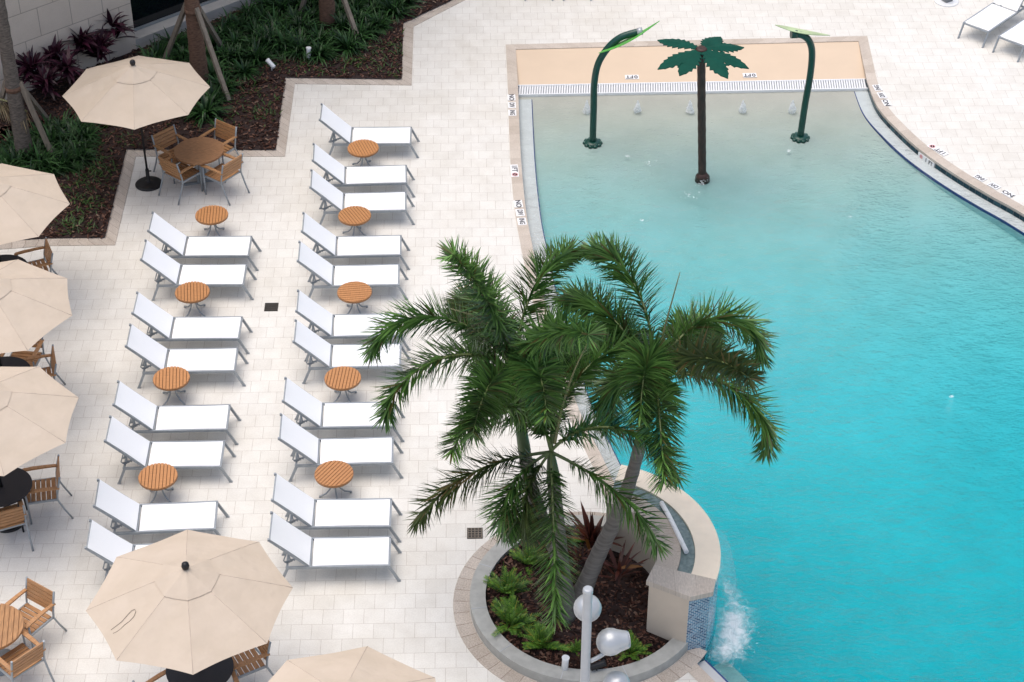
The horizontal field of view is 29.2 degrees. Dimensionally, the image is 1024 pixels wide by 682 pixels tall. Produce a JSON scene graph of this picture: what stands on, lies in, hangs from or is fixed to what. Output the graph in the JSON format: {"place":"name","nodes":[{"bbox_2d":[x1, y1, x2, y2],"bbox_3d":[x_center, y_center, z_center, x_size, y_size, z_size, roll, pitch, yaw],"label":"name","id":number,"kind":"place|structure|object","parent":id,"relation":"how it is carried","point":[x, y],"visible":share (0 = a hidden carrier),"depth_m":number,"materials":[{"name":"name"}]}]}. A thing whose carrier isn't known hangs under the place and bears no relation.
{"place":"outdoors","nodes":[
{"label":"outdoors","id":0,"kind":"place"},
{"bbox_2d":[0,0,1023,681],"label":"deck","id":1,"kind":"structure","parent":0,"point":[960,100],"depth_m":35.10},
{"bbox_2d":[0,603,23,675],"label":"dining table","id":2,"kind":"object","parent":1,"relation":"on","point":[11,624],"visible":0.81,"depth_m":27.63,"materials":[{"name":"brown wood"}]},
{"bbox_2d":[0,468,31,531],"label":"umbrella table","id":3,"kind":"object","parent":1,"relation":"on","point":[17,485],"visible":0.88,"depth_m":29.92,"materials":[{"name":"black metal"}]},
{"bbox_2d":[0,500,33,550],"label":"dining chair","id":4,"kind":"object","parent":1,"relation":"on","point":[12,516],"visible":1,"depth_m":29.55,"materials":[{"name":"brown wood"}]},
{"bbox_2d":[0,337,49,366],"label":"dining chair","id":5,"kind":"object","parent":1,"relation":"on","point":[38,345],"visible":0.36,"depth_m":32.95,"materials":[{"name":"brown wood"}]},
{"bbox_2d":[0,630,54,681],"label":"dining chair","id":6,"kind":"object","parent":1,"relation":"on","point":[25,660],"visible":1,"depth_m":27.31,"materials":[{"name":"brown wood"}]},
{"bbox_2d":[0,163,69,261],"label":"patio umbrella","id":7,"kind":"object","parent":1,"relation":"on","point":[33,203],"visible":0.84,"depth_m":33.35,"materials":[{"name":"beige fabric"}]},
{"bbox_2d":[0,259,71,366],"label":"patio umbrella","id":8,"kind":"object","parent":1,"relation":"on","point":[34,305],"visible":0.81,"depth_m":31.02,"materials":[{"name":"beige fabric"}]},
{"bbox_2d":[5,576,66,647],"bbox_3d":[-6.887,3.950,28.169,0.602,0.870,0.700,22,43,26],"label":"dining chair","id":9,"kind":"object","parent":1,"relation":"on","point":[39,594],"visible":0.81,"depth_m":28.12,"materials":[{"name":"brown wood"}]},
{"bbox_2d":[14,237,57,274],"bbox_3d":[-8.436,-1.298,34.983,0.700,0.870,0.602,-15,40,-18],"label":"dining chair","id":10,"kind":"object","parent":1,"relation":"on","point":[47,254],"visible":0.57,"depth_m":34.97,"materials":[{"name":"brown wood"}]},
{"bbox_2d":[0,367,78,532],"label":"patio umbrella","id":11,"kind":"object","parent":1,"relation":"on","point":[37,405],"visible":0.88,"depth_m":28.88,"materials":[{"name":"beige fabric"}]},
{"bbox_2d":[22,344,65,384],"bbox_3d":[-7.771,0.606,32.511,0.700,0.870,0.602,-10,39,-13],"label":"dining chair","id":12,"kind":"object","parent":1,"relation":"on","point":[53,367],"visible":0.45,"depth_m":32.54,"materials":[{"name":"brown wood"}]},
{"bbox_2d":[23,454,73,524],"bbox_3d":[-7.191,2.293,30.320,0.700,0.870,0.602,-7,38,-9],"label":"dining chair","id":13,"kind":"object","parent":1,"relation":"on","point":[31,497],"visible":0.93,"depth_m":30.23,"materials":[{"name":"brown wood"}]},
{"bbox_2d":[84,519,152,581],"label":"sun lounger","id":14,"kind":"object","parent":1,"relation":"on","point":[107,546],"visible":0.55,"depth_m":29.05,"materials":[{"name":"fabric"}]},
{"bbox_2d":[0,0,257,99],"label":"hotel building","id":15,"kind":"structure","parent":1,"relation":"on","point":[38,24],"depth_m":40.97,"materials":[{"name":"paint"}]},
{"bbox_2d":[130,0,216,31],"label":"window","id":16,"kind":"structure","parent":15,"relation":"in","point":[143,11],"depth_m":42.39,"materials":[{"name":"black glass"}]},
{"bbox_2d":[62,55,209,191],"bbox_3d":[-7.018,-4.114,37.099,2.531,2.737,2.531,-19,42,-23],"label":"patio umbrella","id":17,"kind":"object","parent":1,"relation":"on","point":[136,92],"visible":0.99,"depth_m":36.22,"materials":[{"name":"beige fabric"}]},
{"bbox_2d":[138,463,177,502],"bbox_3d":[-5.509,2.276,30.669,0.610,0.458,0.610,-3,38,-4],"label":"side table","id":18,"kind":"object","parent":1,"relation":"on","point":[156,477],"visible":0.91,"depth_m":30.53,"materials":[{"name":"brown wood"}]},
{"bbox_2d":[93,479,229,535],"bbox_3d":[-5.325,2.598,29.895,1.926,0.897,0.646,-2,38,-3],"label":"sun lounger","id":19,"kind":"object","parent":1,"relation":"on","point":[116,506],"visible":0.9,"depth_m":29.89,"materials":[{"name":"fabric"}]},
{"bbox_2d":[104,415,235,483],"bbox_3d":[-5.395,1.706,31.054,1.926,0.897,0.646,-1,38,-1],"label":"sun lounger","id":20,"kind":"object","parent":1,"relation":"on","point":[124,440],"visible":1,"depth_m":31.05,"materials":[{"name":"fabric"}]},
{"bbox_2d":[153,366,189,405],"bbox_3d":[-5.636,0.786,32.604,0.610,0.458,0.610,-4,38,-6],"label":"side table","id":21,"kind":"object","parent":1,"relation":"on","point":[171,378],"visible":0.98,"depth_m":32.47,"materials":[{"name":"brown wood"}]},
{"bbox_2d":[151,124,195,183],"bbox_3d":[-6.560,-3.628,38.008,0.700,0.870,0.602,30,46,33],"label":"dining chair","id":22,"kind":"object","parent":1,"relation":"on","point":[158,141],"visible":0.6,"depth_m":37.94,"materials":[{"name":"wood"}]},
{"bbox_2d":[112,380,240,444],"bbox_3d":[-5.408,1.158,31.765,1.926,0.897,0.646,-1,38,-2],"label":"sun lounger","id":23,"kind":"object","parent":1,"relation":"on","point":[133,405],"visible":0.96,"depth_m":31.75,"materials":[{"name":"fabric"}]},
{"bbox_2d":[157,154,202,204],"bbox_3d":[-6.349,-3.186,37.434,0.602,0.870,0.700,26,45,30],"label":"dining chair","id":24,"kind":"object","parent":1,"relation":"on","point":[182,173],"visible":0.96,"depth_m":37.31,"materials":[{"name":"brown wood"}]},
{"bbox_2d":[125,323,248,388],"bbox_3d":[-5.448,0.232,32.967,1.926,0.897,0.646,-1,38,-1],"label":"sun lounger","id":25,"kind":"object","parent":1,"relation":"on","point":[141,344],"visible":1,"depth_m":32.97,"materials":[{"name":"fabric"}]},
{"bbox_2d":[86,530,292,674],"bbox_3d":[-4.291,3.988,26.578,2.531,2.737,2.531,-21,42,-24],"label":"patio umbrella","id":26,"kind":"object","parent":1,"relation":"on","point":[190,602],"visible":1,"depth_m":25.75,"materials":[{"name":"beige fabric"}]},
{"bbox_2d":[131,291,252,353],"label":"sun lounger","id":27,"kind":"object","parent":1,"relation":"on","point":[147,312],"visible":0.94,"depth_m":33.67,"materials":[{"name":"fabric"}]},
{"bbox_2d":[175,281,209,316],"bbox_3d":[-5.601,-0.688,34.518,0.610,0.458,0.610,-5,38,-6],"label":"side table","id":28,"kind":"object","parent":1,"relation":"on","point":[192,292],"visible":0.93,"depth_m":34.38,"materials":[{"name":"brown wood"}]},
{"bbox_2d":[140,239,256,300],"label":"sun lounger","id":29,"kind":"object","parent":1,"relation":"on","point":[166,266],"visible":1,"depth_m":34.92,"materials":[{"name":"fabric"}]},
{"bbox_2d":[174,137,223,191],"bbox_3d":[-5.990,-3.361,37.762,0.950,0.735,0.948,4,38,5],"label":"dining table","id":30,"kind":"object","parent":1,"relation":"on","point":[197,151],"visible":0.97,"depth_m":37.55,"materials":[{"name":"brown wood"}]},
{"bbox_2d":[166,657,233,681],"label":"umbrella table","id":31,"kind":"object","parent":1,"relation":"on","point":[221,671],"visible":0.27,"depth_m":26.87,"materials":[{"name":"black metal"}]},
{"bbox_2d":[147,211,261,270],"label":"sun lounger","id":32,"kind":"object","parent":1,"relation":"on","point":[174,239],"visible":0.95,"depth_m":35.61,"materials":[{"name":"fabric"}]},
{"bbox_2d":[195,205,227,235],"bbox_3d":[-5.555,-2.163,36.433,0.610,0.458,0.610,-2,38,-3],"label":"side table","id":33,"kind":"object","parent":1,"relation":"on","point":[211,215],"visible":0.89,"depth_m":36.29,"materials":[{"name":"brown wood"}]},
{"bbox_2d":[199,118,243,163],"bbox_3d":[-5.698,-3.775,38.199,0.602,0.870,0.700,24,44,28],"label":"dining chair","id":34,"kind":"object","parent":1,"relation":"on","point":[224,130],"visible":0.59,"depth_m":38.15,"materials":[{"name":"brown wood"}]},
{"bbox_2d":[200,152,249,205],"bbox_3d":[-5.472,-3.173,37.417,0.700,0.870,0.602,25,44,28],"label":"dining chair","id":35,"kind":"object","parent":1,"relation":"on","point":[221,173],"visible":1,"depth_m":37.29,"materials":[{"name":"brown wood"}]},
{"bbox_2d":[0,0,450,238],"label":"mulch bed","id":36,"kind":"object","parent":1,"relation":"on","point":[146,135],"visible":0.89,"depth_m":39.75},
{"bbox_2d":[0,0,52,158],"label":"braced palm tree","id":37,"kind":"object","parent":36,"relation":"on","point":[13,87],"visible":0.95,"depth_m":37.58,"materials":[{"name":"brown plant"}]},
{"bbox_2d":[16,44,60,83],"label":"cordyline plant","id":38,"kind":"object","parent":36,"relation":"on","point":[29,62],"visible":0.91,"depth_m":40.08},
{"bbox_2d":[13,139,74,177],"bbox_3d":[-9.118,-3.390,38.127,1.278,1.009,1.314,-29,46,-32],"label":"leafy shrub","id":39,"kind":"object","parent":36,"relation":"on","point":[43,161],"visible":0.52,"depth_m":38.05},
{"bbox_2d":[26,62,64,99],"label":"cordyline plant","id":40,"kind":"object","parent":36,"relation":"on","point":[46,79],"visible":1,"depth_m":39.92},
{"bbox_2d":[42,33,79,69],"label":"cordyline plant","id":41,"kind":"object","parent":36,"relation":"on","point":[54,48],"visible":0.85,"depth_m":40.48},
{"bbox_2d":[38,142,88,177],"bbox_3d":[-8.759,-3.448,38.291,1.219,0.784,1.147,1,38,2],"label":"leafy shrub","id":42,"kind":"object","parent":36,"relation":"on","point":[63,157],"visible":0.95,"depth_m":38.21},
{"bbox_2d":[47,45,83,83],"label":"cordyline plant","id":43,"kind":"object","parent":36,"relation":"on","point":[68,70],"visible":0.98,"depth_m":40.20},
{"bbox_2d":[53,138,103,172],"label":"leafy shrub","id":44,"kind":"object","parent":36,"relation":"on","point":[72,148],"visible":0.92,"depth_m":38.41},
{"bbox_2d":[57,25,108,56],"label":"cordyline plant","id":45,"kind":"object","parent":36,"relation":"on","point":[80,46],"visible":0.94,"depth_m":40.78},
{"bbox_2d":[80,26,117,63],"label":"cordyline plant","id":46,"kind":"object","parent":36,"relation":"on","point":[101,48],"visible":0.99,"depth_m":40.90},
{"bbox_2d":[92,9,137,41],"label":"cordyline plant","id":47,"kind":"object","parent":36,"relation":"on","point":[121,27],"visible":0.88,"depth_m":41.22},
{"bbox_2d":[163,0,230,100],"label":"braced palm tree","id":48,"kind":"object","parent":36,"relation":"on","point":[197,19],"visible":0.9,"depth_m":40.26,"materials":[{"name":"brown plant"}]},
{"bbox_2d":[175,91,233,131],"bbox_3d":[-6.237,-4.660,39.749,1.390,0.986,1.373,-2,38,-3],"label":"leafy shrub","id":49,"kind":"object","parent":36,"relation":"on","point":[205,109],"visible":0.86,"depth_m":39.72,"materials":[{"name":"plant"}]},
{"bbox_2d":[49,28,404,234],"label":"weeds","id":50,"kind":"object","parent":36,"relation":"on","point":[89,198],"visible":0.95,"depth_m":38.87,"materials":[{"name":"green plant"}]},
{"bbox_2d":[226,57,263,82],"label":"leafy shrub","id":51,"kind":"object","parent":36,"relation":"on","point":[243,75],"visible":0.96,"depth_m":41.11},
{"bbox_2d":[231,37,284,70],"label":"leafy shrub","id":52,"kind":"object","parent":36,"relation":"on","point":[263,52],"visible":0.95,"depth_m":41.54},
{"bbox_2d":[261,21,315,62],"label":"leafy shrub","id":53,"kind":"object","parent":36,"relation":"on","point":[279,33],"visible":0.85,"depth_m":41.85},
{"bbox_2d":[279,25,323,63],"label":"leafy shrub","id":54,"kind":"object","parent":36,"relation":"on","point":[297,42],"visible":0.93,"depth_m":41.80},
{"bbox_2d":[299,36,340,66],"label":"leafy shrub","id":55,"kind":"object","parent":36,"relation":"on","point":[322,52],"visible":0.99,"depth_m":41.68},
{"bbox_2d":[298,0,360,39],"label":"braced palm tree","id":56,"kind":"object","parent":36,"relation":"on","point":[326,7],"visible":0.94,"depth_m":42.51,"materials":[{"name":"brown plant"}]},
{"bbox_2d":[317,7,367,36],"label":"leafy shrub","id":57,"kind":"object","parent":36,"relation":"on","point":[340,21],"visible":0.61,"depth_m":42.58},
{"bbox_2d":[329,25,373,59],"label":"leafy shrub","id":58,"kind":"object","parent":36,"relation":"on","point":[349,43],"visible":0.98,"depth_m":41.91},
{"bbox_2d":[370,0,421,24],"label":"leafy shrub","id":59,"kind":"object","parent":36,"relation":"on","point":[399,10],"visible":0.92,"depth_m":43.17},
{"bbox_2d":[0,0,463,249],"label":"paver border","id":60,"kind":"object","parent":1,"relation":"on","point":[110,238],"visible":0.89,"depth_m":38.88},
{"bbox_2d":[232,640,273,678],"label":"dining chair","id":61,"kind":"object","parent":1,"relation":"on","point":[263,651],"visible":0.47,"depth_m":27.37,"materials":[{"name":"brown wood"}]},
{"bbox_2d":[314,460,353,498],"bbox_3d":[-2.775,2.240,30.716,0.610,0.458,0.610,21,42,25],"label":"side table","id":62,"kind":"object","parent":1,"relation":"on","point":[335,474],"visible":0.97,"depth_m":30.57,"materials":[{"name":"brown wood"}]},
{"bbox_2d":[267,511,401,581],"bbox_3d":[-2.631,3.064,29.291,1.926,0.897,0.646,-1,38,-1],"label":"sun lounger","id":63,"kind":"object","parent":1,"relation":"on","point":[289,540],"visible":0.98,"depth_m":29.29,"materials":[{"name":"fabric"}]},
{"bbox_2d":[271,473,401,542],"bbox_3d":[-2.660,2.542,29.968,1.926,0.897,0.646,-1,38,-1],"label":"sun lounger","id":64,"kind":"object","parent":1,"relation":"on","point":[290,499],"visible":0.91,"depth_m":29.96,"materials":[{"name":"fabric"}]},
{"bbox_2d":[278,413,403,481],"bbox_3d":[-2.700,1.660,31.113,1.926,0.897,0.646,-1,38,-2],"label":"sun lounger","id":65,"kind":"object","parent":1,"relation":"on","point":[297,439],"visible":1,"depth_m":31.12,"materials":[{"name":"fabric"}]},
{"bbox_2d":[324,366,360,401],"bbox_3d":[-2.801,0.783,32.608,0.610,0.458,0.610,2,38,3],"label":"side table","id":66,"kind":"object","parent":1,"relation":"on","point":[339,379],"visible":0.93,"depth_m":32.47,"materials":[{"name":"brown wood"}]},
{"bbox_2d":[282,377,404,441],"bbox_3d":[-2.716,1.109,31.829,1.926,0.897,0.646,-1,38,-1],"label":"sun lounger","id":67,"kind":"object","parent":1,"relation":"on","point":[301,402],"visible":0.86,"depth_m":31.80,"materials":[{"name":"fabric"}]},
{"bbox_2d":[292,319,410,383],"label":"sun lounger","id":68,"kind":"object","parent":1,"relation":"on","point":[309,342],"visible":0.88,"depth_m":33.02,"materials":[{"name":"fabric"}]},
{"bbox_2d":[268,646,435,681],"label":"patio umbrella","id":69,"kind":"object","parent":1,"relation":"on","point":[365,664],"visible":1,"depth_m":24.96,"materials":[{"name":"beige fabric"}]},
{"bbox_2d":[297,241,408,298],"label":"sun lounger","id":70,"kind":"object","parent":1,"relation":"on","point":[379,275],"visible":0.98,"depth_m":34.91,"materials":[{"name":"fabric"}]},
{"bbox_2d":[295,289,410,352],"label":"sun lounger","id":71,"kind":"object","parent":1,"relation":"on","point":[312,312],"visible":0.84,"depth_m":33.71,"materials":[{"name":"fabric"}]},
{"bbox_2d":[337,281,371,313],"bbox_3d":[-2.759,-0.688,34.518,0.610,0.458,0.610,4,38,5],"label":"side table","id":72,"kind":"object","parent":1,"relation":"on","point":[357,293],"visible":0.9,"depth_m":34.38,"materials":[{"name":"brown wood"}]},
{"bbox_2d":[338,206,370,235],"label":"side table","id":73,"kind":"object","parent":1,"relation":"on","point":[354,216],"visible":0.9,"depth_m":36.28,"materials":[{"name":"brown wood"}]},
{"bbox_2d":[301,212,409,269],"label":"sun lounger","id":74,"kind":"object","parent":1,"relation":"on","point":[316,233],"visible":0.9,"depth_m":35.63,"materials":[{"name":"fabric"}]},
{"bbox_2d":[309,169,414,224],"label":"sun lounger","id":75,"kind":"object","parent":1,"relation":"on","point":[381,202],"visible":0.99,"depth_m":36.78,"materials":[{"name":"fabric"}]},
{"bbox_2d":[347,139,378,165],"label":"side table","id":76,"kind":"object","parent":1,"relation":"on","point":[362,148],"visible":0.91,"depth_m":38.13,"materials":[{"name":"orange wood"}]},
{"bbox_2d":[312,143,414,199],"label":"sun lounger","id":77,"kind":"object","parent":1,"relation":"on","point":[380,175],"visible":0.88,"depth_m":37.51,"materials":[{"name":"fabric"}]},
{"bbox_2d":[319,103,419,157],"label":"sun lounger","id":78,"kind":"object","parent":1,"relation":"on","point":[390,136],"visible":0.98,"depth_m":38.66,"materials":[{"name":"fabric"}]},
{"bbox_2d":[470,515,687,681],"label":"round planter","id":79,"kind":"object","parent":1,"relation":"on","point":[501,648],"visible":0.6,"depth_m":28.35,"materials":[{"name":"grey concrete"}]},
{"bbox_2d":[356,233,609,601],"bbox_3d":[-0.467,1.106,27.115,3.390,6.495,3.799,0,38,0],"label":"foxtail palm","id":80,"kind":"object","parent":79,"relation":"in","point":[475,312],"visible":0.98,"depth_m":25.75,"materials":[{"name":"green plant"}]},
{"bbox_2d":[483,561,531,604],"bbox_3d":[-0.059,3.557,28.818,0.818,0.453,0.736,0,38,0],"label":"feathery shrub","id":81,"kind":"object","parent":79,"relation":"in","point":[509,584],"visible":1,"depth_m":28.91,"materials":[{"name":"plant"}]},
{"bbox_2d":[488,592,545,636],"bbox_3d":[-0.007,3.903,28.377,0.900,0.437,0.919,-20,42,-24],"label":"feathery shrub","id":82,"kind":"object","parent":79,"relation":"on","point":[510,612],"visible":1,"depth_m":28.42,"materials":[{"name":"plant"}]},
{"bbox_2d":[508,543,547,576],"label":"feathery shrub","id":83,"kind":"object","parent":79,"relation":"in","point":[519,556],"visible":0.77,"depth_m":29.39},
{"bbox_2d":[520,619,575,652],"bbox_3d":[0.516,4.138,28.059,0.854,0.452,0.687,1,38,1],"label":"feathery shrub","id":84,"kind":"object","parent":79,"relation":"in","point":[539,637],"visible":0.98,"depth_m":28.03,"materials":[{"name":"plant"}]},
{"bbox_2d":[407,322,693,634],"bbox_3d":[0.685,2.021,27.004,3.411,5.123,3.884,28,46,31],"label":"foxtail palm","id":85,"kind":"object","parent":79,"relation":"in","point":[527,525],"visible":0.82,"depth_m":26.42,"materials":[{"name":"green plant"}]},
{"bbox_2d":[486,527,665,668],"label":"planter mulch","id":86,"kind":"object","parent":79,"relation":"in","point":[555,657],"visible":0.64,"depth_m":28.65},
{"bbox_2d":[565,502,622,549],"bbox_3d":[1.185,2.848,29.292,1.018,0.659,0.884,0,38,0],"label":"cordyline plant","id":87,"kind":"object","parent":86,"relation":"on","point":[588,533],"visible":0.7,"depth_m":29.35,"materials":[{"name":"plant"}]},
{"bbox_2d":[598,540,648,584],"bbox_3d":[1.549,3.268,28.738,0.781,0.551,0.998,21,42,25],"label":"cordyline plant","id":88,"kind":"object","parent":86,"relation":"on","point":[624,568],"visible":0.91,"depth_m":28.72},
{"bbox_2d":[617,630,651,660],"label":"feathery shrub","id":89,"kind":"object","parent":86,"relation":"on","point":[633,649],"visible":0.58,"depth_m":27.98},
{"bbox_2d":[551,231,790,599],"bbox_3d":[2.147,1.473,27.267,3.281,5.792,4.238,0,38,0],"label":"foxtail palm","id":90,"kind":"object","parent":79,"relation":"in","point":[651,369],"visible":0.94,"depth_m":26.45,"materials":[{"name":"green plant"}]},
{"bbox_2d":[573,585,630,681],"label":"lamp post","id":91,"kind":"object","parent":1,"relation":"on","point":[587,607],"visible":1,"depth_m":24.13,"materials":[{"name":"metal"}]},
{"bbox_2d":[957,0,1023,47],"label":"sun lounger","id":92,"kind":"object","parent":1,"relation":"on","point":[988,18],"visible":1,"depth_m":42.64,"materials":[{"name":"fabric"}]},
{"bbox_2d":[992,19,1023,61],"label":"sun lounger","id":93,"kind":"object","parent":1,"relation":"on","point":[1015,33],"visible":1,"depth_m":41.96,"materials":[{"name":"fabric"}]},
{"bbox_2d":[453,512,706,681],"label":"paver border","id":94,"kind":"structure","parent":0,"point":[487,659],"depth_m":28.30,"materials":[{"name":"stone"}]},
{"bbox_2d":[516,42,865,84],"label":"beach entry","id":95,"kind":"object","parent":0,"point":[833,60],"visible":0.8,"depth_m":41.72,"materials":[{"name":"beige paint"}]},
{"bbox_2d":[519,91,1023,681],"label":"pool floor","id":96,"kind":"structure","parent":0,"point":[841,125],"depth_m":34.58,"materials":[{"name":"paint"}]},
{"bbox_2d":[583,21,658,148],"bbox_3d":[2.132,-5.063,38.618,1.426,2.795,0.411,0,38,0],"label":"water spout","id":97,"kind":"object","parent":96,"relation":"on","point":[592,141],"visible":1,"depth_m":38.43,"materials":[{"name":"green paint"}]},
{"bbox_2d":[606,465,720,663],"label":"fountain wall","id":98,"kind":"structure","parent":96,"relation":"on","point":[682,597],"depth_m":28.21,"materials":[{"name":"beige paint"}]},
{"bbox_2d":[518,79,867,96],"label":"drain grate","id":99,"kind":"object","parent":96,"relation":"on","point":[667,88],"visible":0.96,"depth_m":41.03,"materials":[{"name":"white plastic"}]},
{"bbox_2d":[657,37,748,184],"bbox_3d":[3.551,-4.295,37.569,1.700,2.955,1.578,0,38,0],"label":"painted palm","id":100,"kind":"object","parent":96,"relation":"on","point":[699,57],"visible":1,"depth_m":36.83,"materials":[{"name":"green paint"}]},
{"bbox_2d":[776,25,829,143],"bbox_3d":[5.645,-5.114,38.837,1.102,2.596,0.392,0,38,0],"label":"water spout","id":101,"kind":"object","parent":96,"relation":"on","point":[800,136],"visible":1,"depth_m":38.69,"materials":[{"name":"green paint"}]},
{"bbox_2d":[519,91,1023,681],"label":"pool ledge","id":102,"kind":"object","parent":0,"point":[527,145],"visible":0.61,"depth_m":37.91,"materials":[{"name":"paint"}]},
{"bbox_2d":[531,91,1023,681],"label":"ledge edge tiles","id":103,"kind":"object","parent":102,"relation":"attached to","point":[899,155],"visible":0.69,"depth_m":38.07,"materials":[{"name":"tile"}]},
{"bbox_2d":[520,99,1023,681],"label":"pool water","id":104,"kind":"structure","parent":0,"point":[854,431],"depth_m":32.04,"materials":[{"name":"liquid"}]},
{"bbox_2d":[718,586,746,657],"bbox_3d":[3.325,3.852,29.191,1.409,0.013,3.269,0,38,0],"label":"churned foam","id":105,"kind":"object","parent":104,"relation":"on","point":[730,633],"visible":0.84,"depth_m":28.66,"materials":[{"name":"white"}]},
{"bbox_2d":[699,77,1021,662],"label":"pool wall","id":106,"kind":"structure","parent":0,"point":[946,171],"depth_m":38.32,"materials":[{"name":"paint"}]},
{"bbox_2d":[506,36,1023,681],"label":"pool coping","id":107,"kind":"object","parent":106,"relation":"on","point":[918,144],"visible":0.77,"depth_m":39.34,"materials":[{"name":"stone"}]},
{"bbox_2d":[865,79,1023,221],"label":"waterline tiles","id":108,"kind":"object","parent":106,"relation":"attached to","point":[961,183],"visible":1,"depth_m":38.33,"materials":[{"name":"tile"}]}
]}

